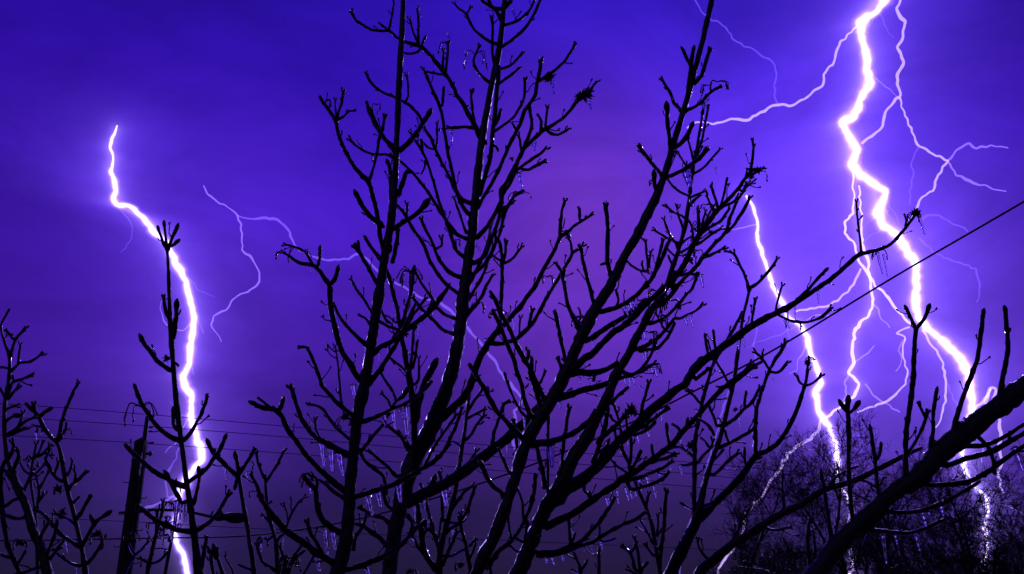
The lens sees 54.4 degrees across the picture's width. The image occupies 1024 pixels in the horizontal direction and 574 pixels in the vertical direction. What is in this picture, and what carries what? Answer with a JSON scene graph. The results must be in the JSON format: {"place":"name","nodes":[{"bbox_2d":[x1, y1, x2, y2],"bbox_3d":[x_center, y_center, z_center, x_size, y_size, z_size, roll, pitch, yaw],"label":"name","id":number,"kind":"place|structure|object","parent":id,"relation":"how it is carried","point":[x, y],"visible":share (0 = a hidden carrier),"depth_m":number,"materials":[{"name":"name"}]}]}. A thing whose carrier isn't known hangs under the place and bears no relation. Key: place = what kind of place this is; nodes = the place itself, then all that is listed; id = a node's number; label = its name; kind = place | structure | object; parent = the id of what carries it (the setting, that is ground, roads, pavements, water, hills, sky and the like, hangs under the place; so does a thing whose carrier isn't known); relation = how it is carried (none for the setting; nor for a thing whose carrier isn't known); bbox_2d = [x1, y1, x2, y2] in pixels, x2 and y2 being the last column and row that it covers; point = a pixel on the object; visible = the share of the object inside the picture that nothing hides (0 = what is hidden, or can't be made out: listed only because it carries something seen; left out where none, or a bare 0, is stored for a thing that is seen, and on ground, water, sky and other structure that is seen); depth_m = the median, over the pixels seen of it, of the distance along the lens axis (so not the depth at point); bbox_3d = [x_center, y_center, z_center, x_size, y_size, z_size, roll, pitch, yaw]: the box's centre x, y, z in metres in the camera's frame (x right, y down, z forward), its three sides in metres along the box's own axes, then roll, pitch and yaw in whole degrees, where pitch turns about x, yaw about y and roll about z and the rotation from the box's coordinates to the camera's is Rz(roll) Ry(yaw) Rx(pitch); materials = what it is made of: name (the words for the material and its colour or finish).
{"place":"outdoors","nodes":[
{"label":"outdoors","id":0,"kind":"place"},
{"bbox_2d":[109,126,203,573],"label":"lightning bolt","id":1,"kind":"object","parent":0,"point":[184,384],"visible":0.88,"depth_m":646.44,"materials":[{"name":"white"}]},
{"bbox_2d":[0,435,1020,516],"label":"power line","id":2,"kind":"object","parent":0,"point":[391,461],"visible":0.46,"depth_m":27.65,"materials":[{"name":"black metal"}]},
{"bbox_2d":[0,403,1023,493],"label":"power line","id":3,"kind":"object","parent":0,"point":[406,437],"visible":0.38,"depth_m":27.70,"materials":[{"name":"black metal"}]},
{"bbox_2d":[0,0,1023,573],"label":"sky","id":4,"kind":"structure","parent":0,"point":[224,133],"materials":[{"name":"purple"}]},
{"bbox_2d":[50,518,981,562],"bbox_3d":[-0.603,6.835,26.777,35.307,1.558,0.014,0,-20,0],"label":"power line","id":5,"kind":"object","parent":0,"point":[404,535],"visible":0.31,"depth_m":26.82,"materials":[{"name":"black"}]},
{"bbox_2d":[746,196,849,520],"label":"lightning bolt","id":6,"kind":"object","parent":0,"point":[818,386],"visible":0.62,"depth_m":641.18,"materials":[{"name":"white"}]},
{"bbox_2d":[840,0,988,559],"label":"lightning bolt","id":7,"kind":"object","parent":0,"point":[904,246],"visible":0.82,"depth_m":682.98,"materials":[{"name":"white"}]},
{"label":"ground","id":8,"kind":"structure","parent":0,"visible":0},
{"bbox_2d":[0,308,64,573],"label":"bare tree","id":9,"kind":"object","parent":8,"relation":"on","point":[42,550],"visible":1,"depth_m":4.66,"materials":[{"name":"black plant"}]},
{"bbox_2d":[18,439,54,573],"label":"sapling","id":10,"kind":"object","parent":8,"relation":"on","point":[36,456],"visible":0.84,"depth_m":5.54,"materials":[{"name":"black plant"}]},
{"bbox_2d":[24,379,112,573],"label":"bare tree","id":11,"kind":"object","parent":8,"relation":"on","point":[80,546],"visible":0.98,"depth_m":4.86,"materials":[{"name":"black plant"}]},
{"bbox_2d":[114,416,153,573],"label":"utility pole","id":12,"kind":"object","parent":8,"relation":"on","point":[134,496],"visible":0.89,"depth_m":26.49,"materials":[{"name":"brown wood"}]},
{"bbox_2d":[131,508,243,523],"bbox_3d":[-8.413,5.879,25.590,3.641,0.500,0.453,-6,-21,17],"label":"street lamp","id":13,"kind":"object","parent":12,"relation":"attached to","point":[234,517],"visible":0.73,"depth_m":25.03,"materials":[{"name":"grey metal"}]},
{"bbox_2d":[7,417,1008,504],"bbox_3d":[-0.771,4.806,27.196,35.868,2.990,0.016,0,-20,0],"label":"power line","id":14,"kind":"object","parent":12,"relation":"attached to","point":[398,447],"visible":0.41,"depth_m":27.39,"materials":[{"name":"black metal"}]},
{"bbox_2d":[0,201,1023,540],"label":"power line","id":15,"kind":"object","parent":12,"relation":"attached to","point":[632,421],"visible":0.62,"depth_m":15.78,"materials":[{"name":"black metal"}]},
{"bbox_2d":[121,497,176,573],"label":"bare shrub","id":16,"kind":"object","parent":8,"relation":"on","point":[149,562],"visible":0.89,"depth_m":5.02,"materials":[{"name":"black plant"}]},
{"bbox_2d":[124,220,232,573],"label":"bare tree","id":17,"kind":"object","parent":8,"relation":"on","point":[186,506],"visible":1,"depth_m":3.70,"materials":[{"name":"black plant"}]},
{"bbox_2d":[206,543,224,573],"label":"sapling","id":18,"kind":"object","parent":8,"relation":"on","point":[213,552],"visible":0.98,"depth_m":4.43,"materials":[{"name":"black plant"}]},
{"bbox_2d":[224,551,234,573],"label":"sapling","id":19,"kind":"object","parent":8,"relation":"on","point":[229,564],"visible":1,"depth_m":4.63,"materials":[{"name":"black plant"}]},
{"bbox_2d":[205,438,256,573],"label":"sapling","id":20,"kind":"object","parent":8,"relation":"on","point":[237,473],"visible":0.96,"depth_m":4.54,"materials":[{"name":"black plant"}]},
{"bbox_2d":[249,447,305,573],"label":"sapling","id":21,"kind":"object","parent":8,"relation":"on","point":[295,556],"visible":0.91,"depth_m":5.21,"materials":[{"name":"black plant"}]},
{"bbox_2d":[242,0,465,573],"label":"bare tree","id":22,"kind":"object","parent":8,"relation":"on","point":[366,378],"visible":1,"depth_m":4.42,"materials":[{"name":"black plant"}]},
{"bbox_2d":[406,388,493,573],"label":"bare tree","id":23,"kind":"object","parent":8,"relation":"on","point":[437,566],"visible":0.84,"depth_m":5.83,"materials":[{"name":"black plant"}]},
{"bbox_2d":[348,0,600,573],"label":"bare tree","id":24,"kind":"object","parent":8,"relation":"on","point":[440,412],"visible":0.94,"depth_m":5.46,"materials":[{"name":"black plant"}]},
{"bbox_2d":[468,0,729,573],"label":"bare tree","id":25,"kind":"object","parent":8,"relation":"on","point":[571,365],"visible":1,"depth_m":4.77,"materials":[{"name":"black plant"}]},
{"bbox_2d":[594,534,648,573],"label":"sapling","id":26,"kind":"object","parent":8,"relation":"on","point":[639,569],"visible":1,"depth_m":6.57,"materials":[{"name":"black plant"}]},
{"bbox_2d":[634,481,672,573],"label":"sapling","id":27,"kind":"object","parent":8,"relation":"on","point":[658,553],"visible":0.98,"depth_m":6.17,"materials":[{"name":"black plant"}]},
{"bbox_2d":[508,84,924,573],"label":"bare tree","id":28,"kind":"object","parent":8,"relation":"on","point":[563,487],"visible":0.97,"depth_m":5.45,"materials":[{"name":"black plant"}]},
{"bbox_2d":[663,248,824,573],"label":"bare tree","id":29,"kind":"object","parent":8,"relation":"on","point":[701,511],"visible":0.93,"depth_m":6.11,"materials":[{"name":"black plant"}]},
{"bbox_2d":[698,428,820,573],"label":"twiggy tree","id":30,"kind":"object","parent":8,"relation":"on","point":[734,513],"visible":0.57,"depth_m":16.38,"materials":[{"name":"black plant"}]},
{"bbox_2d":[716,482,874,573],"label":"twiggy tree","id":31,"kind":"object","parent":8,"relation":"on","point":[770,566],"visible":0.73,"depth_m":12.98,"materials":[{"name":"black plant"}]},
{"bbox_2d":[693,446,922,573],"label":"bare tree","id":32,"kind":"object","parent":8,"relation":"on","point":[716,557],"visible":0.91,"depth_m":5.46,"materials":[{"name":"black plant"}]},
{"bbox_2d":[750,402,898,573],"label":"twiggy tree","id":33,"kind":"object","parent":8,"relation":"on","point":[842,568],"visible":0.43,"depth_m":14.69,"materials":[{"name":"black plant"}]},
{"bbox_2d":[836,473,926,573],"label":"twiggy tree","id":34,"kind":"object","parent":8,"relation":"on","point":[868,548],"visible":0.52,"depth_m":12.40,"materials":[{"name":"black plant"}]},
{"bbox_2d":[800,450,981,573],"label":"twiggy tree","id":35,"kind":"object","parent":8,"relation":"on","point":[868,490],"visible":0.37,"depth_m":15.49,"materials":[{"name":"black plant"}]},
{"bbox_2d":[802,303,1023,573],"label":"bare tree","id":36,"kind":"object","parent":8,"relation":"on","point":[951,443],"visible":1,"depth_m":2.67,"materials":[{"name":"black plant"}]},
{"bbox_2d":[865,501,980,573],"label":"twiggy tree","id":37,"kind":"object","parent":8,"relation":"on","point":[899,563],"visible":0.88,"depth_m":11.68,"materials":[{"name":"black plant"}]},
{"bbox_2d":[885,432,1023,573],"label":"twiggy tree","id":38,"kind":"object","parent":8,"relation":"on","point":[947,491],"visible":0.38,"depth_m":14.40,"materials":[{"name":"black plant"}]},
{"bbox_2d":[909,489,1023,573],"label":"twiggy tree","id":39,"kind":"object","parent":8,"relation":"on","point":[1003,564],"visible":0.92,"depth_m":11.78,"materials":[{"name":"black plant"}]},
{"bbox_2d":[932,431,1023,567],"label":"twiggy tree","id":40,"kind":"object","parent":8,"relation":"on","point":[1016,505],"visible":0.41,"depth_m":15.96,"materials":[{"name":"black plant"}]}
]}

